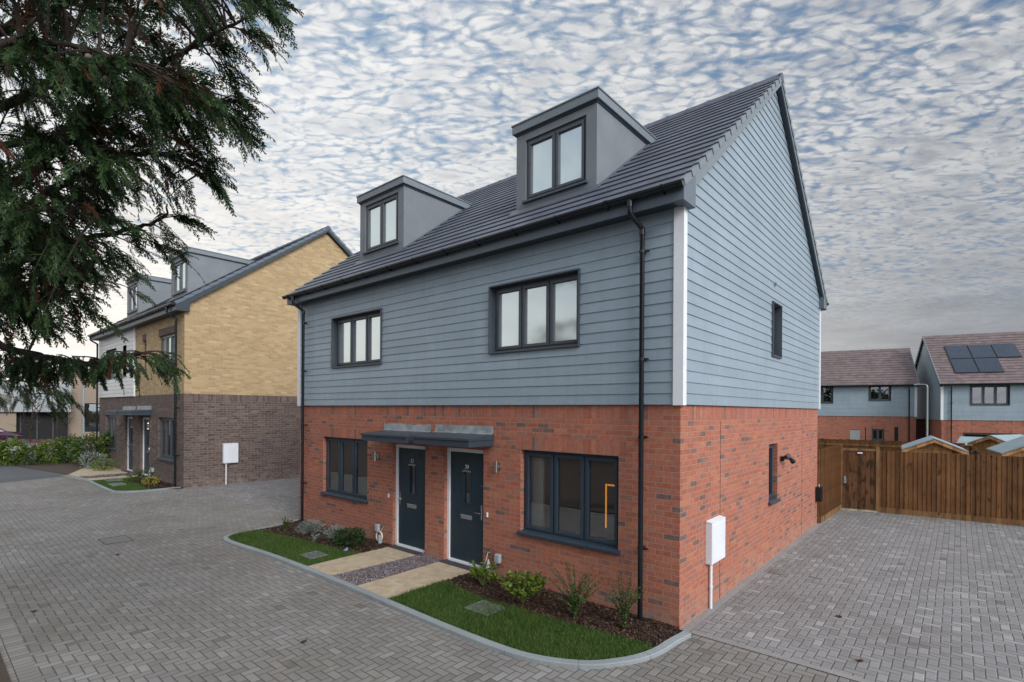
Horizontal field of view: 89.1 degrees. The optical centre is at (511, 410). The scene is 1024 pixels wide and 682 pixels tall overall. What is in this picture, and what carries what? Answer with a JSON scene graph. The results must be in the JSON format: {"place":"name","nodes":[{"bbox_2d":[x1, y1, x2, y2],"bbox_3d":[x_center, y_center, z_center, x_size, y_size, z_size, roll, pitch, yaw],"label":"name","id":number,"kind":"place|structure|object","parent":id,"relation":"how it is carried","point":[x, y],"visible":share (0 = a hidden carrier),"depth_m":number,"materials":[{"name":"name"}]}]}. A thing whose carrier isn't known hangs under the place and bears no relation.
{"place":"outdoors","nodes":[
{"label":"outdoors","id":0,"kind":"place"},
{"bbox_2d":[0,464,60,482],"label":"tarmac path","id":1,"kind":"structure","parent":0,"point":[10,473],"depth_m":22.02,"materials":[{"name":"grey asphalt"}]},
{"bbox_2d":[0,437,98,462],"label":"road","id":2,"kind":"structure","parent":0,"point":[26,442],"depth_m":41.26,"materials":[{"name":"grey asphalt"}]},
{"bbox_2d":[0,428,23,443],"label":"parked car","id":3,"kind":"object","parent":2,"relation":"on","point":[4,434],"visible":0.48,"depth_m":40.06,"materials":[{"name":"paint"}]},
{"bbox_2d":[10,399,43,442],"bbox_3d":[-34.015,0.745,36.766,1.943,3.794,1.659,0,0,5],"label":"bare tree","id":4,"kind":"object","parent":2,"relation":"on","point":[27,418],"visible":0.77,"depth_m":36.72,"materials":[{"name":"brown plant"}]},
{"bbox_2d":[7,443,98,450],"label":"wall","id":5,"kind":"structure","parent":2,"relation":"on","point":[36,445],"depth_m":34.72,"materials":[{"name":"brown brick"}]},
{"bbox_2d":[34,388,73,441],"bbox_3d":[-32.419,0.455,37.185,2.138,4.391,1.953,0,0,-1],"label":"bare tree","id":6,"kind":"object","parent":2,"relation":"on","point":[56,434],"visible":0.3,"depth_m":37.04,"materials":[{"name":"brown plant"}]},
{"bbox_2d":[25,436,98,450],"bbox_3d":[-28.887,2.282,36.143,2.640,1.081,7.227,0,0,41],"label":"red planting","id":7,"kind":"object","parent":2,"relation":"on","point":[34,441],"visible":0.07,"depth_m":34.19,"materials":[{"name":"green plant"}]},
{"bbox_2d":[81,384,84,441],"bbox_3d":[-32.650,0.248,39.562,0.198,4.798,0.620,0,0,-32],"label":"street lamp","id":8,"kind":"object","parent":2,"relation":"on","point":[83,404],"visible":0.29,"depth_m":39.69,"materials":[{"name":"grey metal"}]},
{"bbox_2d":[0,375,99,438],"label":"school building","id":9,"kind":"structure","parent":0,"point":[48,430],"depth_m":47.94,"materials":[{"name":"beige brick"}]},
{"bbox_2d":[0,394,11,403],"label":"window","id":10,"kind":"structure","parent":9,"relation":"in","point":[4,396],"depth_m":45.21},
{"bbox_2d":[85,403,98,431],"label":"window","id":11,"kind":"structure","parent":9,"relation":"in","point":[90,426],"depth_m":51.18,"materials":[{"name":"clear glass"}]},
{"bbox_2d":[6,464,104,474],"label":"front paving","id":12,"kind":"structure","parent":0,"point":[45,471],"depth_m":23.19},
{"bbox_2d":[0,441,11,465],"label":"shrub","id":13,"kind":"object","parent":12,"relation":"on","point":[1,464],"visible":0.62,"depth_m":25.21,"materials":[{"name":"green plant"}]},
{"bbox_2d":[2,460,100,473],"bbox_3d":[-21.278,2.705,25.430,8.100,0.001,4.700,0,0,41],"label":"soil bed","id":14,"kind":"object","parent":12,"relation":"on","point":[67,468],"visible":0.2,"depth_m":24.96,"materials":[{"name":"brown soil"}]},
{"bbox_2d":[0,434,31,465],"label":"shrub","id":15,"kind":"object","parent":14,"relation":"on","point":[11,461],"visible":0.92,"depth_m":25.33,"materials":[{"name":"green plant"}]},
{"bbox_2d":[14,442,48,464],"bbox_3d":[-23.851,2.170,25.794,1.372,1.220,1.301,0,0,41],"label":"shrub","id":16,"kind":"object","parent":14,"relation":"on","point":[33,461],"visible":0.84,"depth_m":25.67,"materials":[{"name":"green plant"}]},
{"bbox_2d":[34,439,66,463],"bbox_3d":[-23.230,2.089,26.194,1.368,1.356,1.347,0,0,41],"label":"shrub","id":17,"kind":"object","parent":14,"relation":"on","point":[46,456],"visible":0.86,"depth_m":26.02,"materials":[{"name":"green plant"}]},
{"bbox_2d":[52,433,84,463],"bbox_3d":[-22.660,1.972,26.568,1.255,1.642,1.367,0,0,8],"label":"shrub","id":18,"kind":"object","parent":14,"relation":"on","point":[66,442],"visible":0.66,"depth_m":26.31,"materials":[{"name":"green plant"}]},
{"bbox_2d":[67,431,100,465],"bbox_3d":[-20.932,1.958,25.896,1.809,1.849,1.823,0,0,41],"label":"shrub","id":19,"kind":"object","parent":14,"relation":"on","point":[75,450],"visible":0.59,"depth_m":25.55,"materials":[{"name":"green plant"}]},
{"bbox_2d":[76,451,110,468],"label":"shrub","id":20,"kind":"object","parent":14,"relation":"on","point":[88,459],"visible":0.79,"depth_m":24.13,"materials":[{"name":"grey plant"}]},
{"bbox_2d":[67,466,120,480],"bbox_3d":[-18.115,2.721,22.764,1.896,0.001,6.516,0,0,-30],"label":"stone apron","id":21,"kind":"object","parent":12,"relation":"on","point":[85,471],"visible":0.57,"depth_m":23.18,"materials":[{"name":"stone"}]},
{"bbox_2d":[89,457,119,470],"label":"shrub","id":22,"kind":"object","parent":21,"relation":"on","point":[101,466],"visible":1,"depth_m":23.47,"materials":[{"name":"green plant"}]},
{"bbox_2d":[95,428,113,464],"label":"shrub","id":23,"kind":"object","parent":12,"relation":"on","point":[102,442],"visible":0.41,"depth_m":25.26,"materials":[{"name":"green plant"}]},
{"bbox_2d":[194,477,299,517],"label":"side drive","id":24,"kind":"structure","parent":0,"point":[282,496],"depth_m":17.52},
{"bbox_2d":[0,475,858,681],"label":"paving","id":25,"kind":"structure","parent":0,"point":[177,589],"depth_m":7.13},
{"bbox_2d":[0,654,10,681],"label":"planting bed","id":26,"kind":"object","parent":25,"relation":"on","point":[4,676],"depth_m":5.51,"materials":[{"name":"soil"}]},
{"bbox_2d":[0,596,41,681],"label":"paving border","id":27,"kind":"object","parent":25,"relation":"on","point":[18,662],"depth_m":6.01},
{"bbox_2d":[74,471,126,475],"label":"path","id":28,"kind":"structure","parent":25,"relation":"on","point":[105,473],"depth_m":22.29,"materials":[{"name":"beige concrete"}]},
{"bbox_2d":[78,473,136,477],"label":"gravel","id":29,"kind":"structure","parent":25,"relation":"on","point":[106,475],"depth_m":21.54,"materials":[{"name":"stone"}]},
{"bbox_2d":[85,475,136,480],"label":"path","id":30,"kind":"structure","parent":25,"relation":"on","point":[100,478],"depth_m":21.02,"materials":[{"name":"stone"}]},
{"bbox_2d":[98,535,132,544],"bbox_3d":[-8.552,2.797,11.227,0.660,0.018,0.500,0,0,41],"label":"inspection cover","id":31,"kind":"object","parent":25,"relation":"on","point":[116,539],"visible":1,"depth_m":11.24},
{"bbox_2d":[92,477,151,490],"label":"lawn","id":32,"kind":"structure","parent":25,"relation":"on","point":[131,486],"depth_m":18.74,"materials":[{"name":"green plant"}]},
{"bbox_2d":[109,482,126,485],"bbox_3d":[-14.412,2.728,18.998,0.700,0.084,0.420,0,0,41],"label":"inspection cover","id":33,"kind":"object","parent":32,"relation":"on","point":[114,484],"visible":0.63,"depth_m":18.89,"materials":[{"name":"metal"}]},
{"bbox_2d":[66,474,180,492],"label":"kerb","id":34,"kind":"structure","parent":25,"relation":"on","point":[104,488],"depth_m":18.08,"materials":[{"name":"concrete"}]},
{"bbox_2d":[0,0,303,429],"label":"conifer tree","id":35,"kind":"object","parent":25,"relation":"on","point":[166,98],"visible":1,"depth_m":3.19,"materials":[{"name":"green plant"}]},
{"bbox_2d":[127,476,181,488],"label":"bark mulch","id":36,"kind":"object","parent":25,"relation":"on","point":[161,484],"visible":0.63,"depth_m":18.95,"materials":[{"name":"wood"}]},
{"bbox_2d":[124,470,159,482],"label":"shrub","id":37,"kind":"object","parent":36,"relation":"on","point":[137,477],"visible":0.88,"depth_m":19.61,"materials":[{"name":"green plant"}]},
{"bbox_2d":[140,476,161,484],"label":"shrub","id":38,"kind":"object","parent":36,"relation":"on","point":[146,481],"visible":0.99,"depth_m":19.16,"materials":[{"name":"yellow plant"}]},
{"bbox_2d":[227,529,359,565],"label":"lawn","id":39,"kind":"structure","parent":25,"relation":"on","point":[290,547],"depth_m":10.58,"materials":[{"name":"green plant"}]},
{"bbox_2d":[299,551,327,558],"bbox_3d":[-3.816,2.805,10.017,0.420,0.062,0.360,0,0,41],"label":"inspection cover","id":40,"kind":"object","parent":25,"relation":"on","point":[313,556],"visible":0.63,"depth_m":10.02,"materials":[{"name":"concrete"}]},
{"bbox_2d":[257,519,391,552],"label":"bark mulch","id":41,"kind":"object","parent":25,"relation":"on","point":[368,544],"visible":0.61,"depth_m":11.34,"materials":[{"name":"wood"}]},
{"bbox_2d":[282,517,292,529],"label":"shrub","id":42,"kind":"object","parent":41,"relation":"on","point":[286,523],"visible":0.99,"depth_m":12.06,"materials":[{"name":"green plant"}]},
{"bbox_2d":[293,519,324,534],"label":"shrub","id":43,"kind":"object","parent":41,"relation":"on","point":[307,528],"visible":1,"depth_m":11.70,"materials":[{"name":"grey plant"}]},
{"bbox_2d":[311,533,319,542],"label":"shrub","id":44,"kind":"object","parent":41,"relation":"on","point":[315,537],"visible":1,"depth_m":10.99,"materials":[{"name":"grey plant"}]},
{"bbox_2d":[323,524,346,538],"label":"shrub","id":45,"kind":"object","parent":41,"relation":"on","point":[331,535],"visible":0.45,"depth_m":11.32,"materials":[{"name":"grey plant"}]},
{"bbox_2d":[332,526,366,546],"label":"shrub","id":46,"kind":"object","parent":41,"relation":"on","point":[339,536],"visible":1,"depth_m":10.72,"materials":[{"name":"green plant"}]},
{"bbox_2d":[309,547,414,574],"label":"path","id":47,"kind":"structure","parent":25,"relation":"on","point":[371,558],"depth_m":9.68,"materials":[{"name":"stone"}]},
{"bbox_2d":[332,554,443,585],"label":"gravel","id":48,"kind":"structure","parent":25,"relation":"on","point":[368,574],"depth_m":9.12,"materials":[{"name":"grey gravel"}]},
{"bbox_2d":[357,562,469,597],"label":"path","id":49,"kind":"structure","parent":25,"relation":"on","point":[395,584],"depth_m":8.63,"materials":[{"name":"stone"}]},
{"bbox_2d":[223,519,690,668],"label":"kerb","id":50,"kind":"structure","parent":25,"relation":"on","point":[667,645],"depth_m":6.42,"materials":[{"name":"concrete"}]},
{"bbox_2d":[388,578,652,660],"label":"lawn","id":51,"kind":"structure","parent":25,"relation":"on","point":[512,626],"depth_m":6.72,"materials":[{"name":"green plant"}]},
{"bbox_2d":[464,600,504,615],"bbox_3d":[-0.385,2.826,7.382,0.440,0.062,0.380,0,0,41],"label":"inspection cover","id":52,"kind":"object","parent":51,"relation":"in","point":[475,608],"visible":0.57,"depth_m":7.35,"materials":[{"name":"concrete"}]},
{"bbox_2d":[441,573,682,646],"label":"bark mulch","id":53,"kind":"object","parent":25,"relation":"on","point":[589,615],"visible":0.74,"depth_m":7.28,"materials":[{"name":"wood"}]},
{"bbox_2d":[469,560,500,586],"bbox_3d":[-0.448,2.607,8.394,0.544,0.427,0.477,0,0,-7],"label":"shrub","id":54,"kind":"object","parent":53,"relation":"on","point":[480,572],"visible":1,"depth_m":8.30,"materials":[{"name":"green plant"}]},
{"bbox_2d":[499,568,539,604],"bbox_3d":[0.132,2.557,7.547,0.526,0.533,0.554,0,0,41],"label":"shrub","id":55,"kind":"object","parent":53,"relation":"on","point":[520,593],"visible":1,"depth_m":7.50,"materials":[{"name":"green plant"}]},
{"bbox_2d":[530,570,546,596],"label":"shrub","id":56,"kind":"object","parent":53,"relation":"on","point":[540,582],"visible":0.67,"depth_m":7.86,"materials":[{"name":"green plant"}]},
{"bbox_2d":[550,562,603,616],"bbox_3d":[0.868,2.476,7.069,0.781,0.753,0.632,0,0,13],"label":"shrub","id":57,"kind":"object","parent":53,"relation":"on","point":[574,605],"visible":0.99,"depth_m":7.06,"materials":[{"name":"green plant"}]},
{"bbox_2d":[607,571,644,628],"bbox_3d":[1.474,2.490,6.685,0.448,0.736,0.531,0,0,3],"label":"shrub","id":58,"kind":"object","parent":53,"relation":"on","point":[625,608],"visible":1,"depth_m":6.71,"materials":[{"name":"green plant"}]},
{"bbox_2d":[690,630,872,681],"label":"paving channel","id":59,"kind":"object","parent":25,"relation":"on","point":[784,658],"visible":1,"depth_m":6.02,"materials":[{"name":"concrete"}]},
{"bbox_2d":[0,0,1023,380],"label":"sky","id":60,"kind":"structure","parent":0,"point":[907,116],"materials":[{"name":"blue"}]},
{"bbox_2d":[692,507,1023,681],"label":"driveway","id":61,"kind":"structure","parent":0,"point":[908,598],"depth_m":7.79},
{"bbox_2d":[680,515,832,631],"bbox_3d":[5.902,2.882,11.010,0.120,0.001,11.320,0,0,41],"label":"paving edge","id":62,"kind":"object","parent":61,"relation":"on","point":[701,617],"visible":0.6,"depth_m":8.57,"materials":[{"name":"concrete"}]},
{"bbox_2d":[879,451,1023,526],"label":"timber fence","id":63,"kind":"object","parent":61,"relation":"on","point":[979,488],"visible":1,"depth_m":13.92,"materials":[{"name":"brown wood"}]},
{"bbox_2d":[901,435,968,454],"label":"garden shed","id":64,"kind":"structure","parent":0,"point":[930,444],"depth_m":15.23,"materials":[{"name":"wood"}]},
{"bbox_2d":[986,436,1023,456],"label":"garden shed","id":65,"kind":"structure","parent":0,"point":[1014,447],"depth_m":14.75,"materials":[{"name":"wood"}]},
{"label":"garden lawn","id":66,"kind":"structure","parent":0,"visible":0},
{"bbox_2d":[817,438,964,489],"bbox_3d":[11.738,1.998,19.495,7.916,1.888,0.070,0,0,37],"label":"timber fence","id":67,"kind":"object","parent":66,"relation":"on","point":[822,443],"visible":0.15,"depth_m":18.71,"materials":[{"name":"brown wood"}]},
{"bbox_2d":[914,384,927,436],"bbox_3d":[17.787,0.895,22.620,0.504,4.129,0.089,0,0,37],"label":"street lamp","id":68,"kind":"object","parent":66,"relation":"on","point":[926,408],"visible":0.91,"depth_m":22.49,"materials":[{"name":"grey metal"}]},
{"bbox_2d":[957,436,982,452],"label":"garden shed","id":69,"kind":"structure","parent":66,"relation":"on","point":[964,439],"depth_m":19.80,"materials":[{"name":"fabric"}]},
{"bbox_2d":[969,447,982,454],"bbox_3d":[16.118,2.160,18.167,0.140,1.678,11.557,0,0,39],"label":"timber fence","id":70,"kind":"object","parent":66,"relation":"on","point":[975,451],"visible":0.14,"depth_m":17.57,"materials":[{"name":"brown wood"}]},
{"bbox_2d":[967,434,1023,454],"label":"garden shed","id":71,"kind":"structure","parent":66,"relation":"on","point":[981,445],"depth_m":18.36,"materials":[{"name":"wood"}]},
{"label":"ground","id":72,"kind":"structure","parent":0,"visible":0},
{"bbox_2d":[87,226,353,487],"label":"semi detached house","id":73,"kind":"structure","parent":72,"relation":"on","point":[227,332],"depth_m":20.50,"materials":[{"name":"brown brick"}]},
{"bbox_2d":[106,415,115,449],"bbox_3d":[-19.171,1.050,25.400,2.153,1.632,0.813,0,0,41],"label":"window","id":74,"kind":"structure","parent":73,"relation":"in","point":[111,418],"depth_m":25.36,"materials":[{"name":"grey glass"}]},
{"bbox_2d":[106,349,116,379],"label":"window","id":75,"kind":"structure","parent":73,"relation":"in","point":[113,375],"depth_m":25.26,"materials":[{"name":"glass"}]},
{"bbox_2d":[127,419,132,469],"bbox_3d":[-16.940,1.506,23.142,1.010,2.276,0.108,0,0,41],"label":"door","id":76,"kind":"structure","parent":73,"relation":"in","point":[130,442],"depth_m":23.28,"materials":[{"name":"black metal"}]},
{"bbox_2d":[144,419,148,473],"bbox_3d":[-15.139,1.517,21.628,1.021,2.276,0.055,0,0,41],"label":"door","id":77,"kind":"structure","parent":73,"relation":"in","point":[146,431],"depth_m":21.73,"materials":[{"name":"black metal"}]},
{"bbox_2d":[156,417,173,461],"bbox_3d":[-12.943,1.089,20.043,1.981,1.632,0.813,0,0,41],"label":"window","id":78,"kind":"structure","parent":73,"relation":"in","point":[167,424],"depth_m":20.02,"materials":[{"name":"grey glass"}]},
{"bbox_2d":[156,333,174,372],"bbox_3d":[-13.109,-2.187,19.826,1.981,1.426,0.240,0,0,41],"label":"window","id":79,"kind":"structure","parent":73,"relation":"in","point":[168,341],"depth_m":19.92,"materials":[{"name":"glass"}]},
{"bbox_2d":[282,73,828,628],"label":"semi detached house","id":80,"kind":"structure","parent":72,"relation":"on","point":[586,337],"depth_m":8.83,"materials":[{"name":"red brick"}]},
{"bbox_2d":[331,308,381,368],"bbox_3d":[-3.444,-1.573,11.675,1.964,1.182,0.215,0,0,41],"label":"window","id":81,"kind":"structure","parent":80,"relation":"in","point":[356,338],"depth_m":11.78,"materials":[{"name":"glass"}]},
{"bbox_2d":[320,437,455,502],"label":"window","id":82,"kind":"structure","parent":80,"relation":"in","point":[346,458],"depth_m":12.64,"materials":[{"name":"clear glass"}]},
{"bbox_2d":[398,447,424,549],"bbox_3d":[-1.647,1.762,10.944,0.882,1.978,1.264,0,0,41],"label":"door","id":83,"kind":"structure","parent":80,"relation":"in","point":[411,498],"depth_m":10.52,"materials":[{"name":"grey metal"}]},
{"bbox_2d":[450,451,483,564],"bbox_3d":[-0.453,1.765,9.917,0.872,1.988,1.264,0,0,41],"label":"door","id":84,"kind":"structure","parent":80,"relation":"in","point":[467,469],"depth_m":9.49,"materials":[{"name":"grey metal"}]},
{"bbox_2d":[488,268,580,353],"bbox_3d":[0.362,-1.539,8.402,1.844,1.162,0.215,0,0,41],"label":"window","id":85,"kind":"structure","parent":80,"relation":"in","point":[542,312],"depth_m":8.43,"materials":[{"name":"glass"}]},
{"bbox_2d":[516,450,619,554],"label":"window","id":86,"kind":"structure","parent":80,"relation":"in","point":[571,499],"depth_m":8.66,"materials":[{"name":"clear glass"}]},
{"bbox_2d":[768,444,780,504],"bbox_3d":[5.065,1.228,10.195,0.210,1.155,0.700,0,0,41],"label":"window","id":87,"kind":"structure","parent":80,"relation":"in","point":[772,500],"depth_m":10.37,"materials":[{"name":"black glass"}]},
{"bbox_2d":[771,301,782,358],"bbox_3d":[5.094,-1.555,10.192,0.230,1.052,0.634,0,0,41],"label":"window","id":88,"kind":"structure","parent":80,"relation":"in","point":[776,329],"depth_m":10.37,"materials":[{"name":"glass"}]},
{"bbox_2d":[817,445,840,522],"bbox_3d":[8.746,1.975,14.342,0.140,1.957,2.734,0,0,42],"label":"timber fence","id":89,"kind":"object","parent":72,"relation":"on","point":[829,472],"visible":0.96,"depth_m":14.12,"materials":[{"name":"brown wood"}]},
{"bbox_2d":[839,444,879,511],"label":"timber gate","id":90,"kind":"structure","parent":89,"relation":"attached to","point":[860,493],"depth_m":15.08,"materials":[{"name":"brown wood"}]},
{"bbox_2d":[817,348,919,441],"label":"detached house","id":91,"kind":"structure","parent":72,"relation":"on","point":[868,394],"depth_m":36.91,"materials":[{"name":"red brick"}]},
{"bbox_2d":[820,387,832,402],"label":"window","id":92,"kind":"structure","parent":91,"relation":"in","point":[826,396],"depth_m":38.20,"materials":[{"name":"clear glass"}]},
{"bbox_2d":[850,429,859,439],"bbox_3d":[24.342,2.170,36.925,0.580,1.660,0.066,0,0,29],"label":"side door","id":93,"kind":"structure","parent":91,"relation":"in","point":[854,433],"depth_m":36.88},
{"bbox_2d":[872,429,884,440],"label":"window","id":94,"kind":"structure","parent":91,"relation":"in","point":[877,434],"depth_m":36.40,"materials":[{"name":"clear glass"}]},
{"bbox_2d":[869,386,890,400],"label":"window","id":95,"kind":"structure","parent":91,"relation":"in","point":[876,393],"depth_m":36.56,"materials":[{"name":"clear glass"}]},
{"bbox_2d":[915,331,1023,442],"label":"detached house","id":96,"kind":"structure","parent":72,"relation":"on","point":[974,383],"depth_m":32.69,"materials":[{"name":"grey wood"}]},
{"bbox_2d":[963,433,1011,436],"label":"window","id":97,"kind":"structure","parent":96,"relation":"in","point":[964,434],"depth_m":32.17,"materials":[{"name":"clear glass"}]},
{"bbox_2d":[970,385,1009,404],"bbox_3d":[29.307,-0.920,32.021,1.854,1.222,0.715,0,0,27],"label":"window","id":98,"kind":"structure","parent":96,"relation":"in","point":[979,394],"depth_m":32.04,"materials":[{"name":"clear glass"}]}
]}

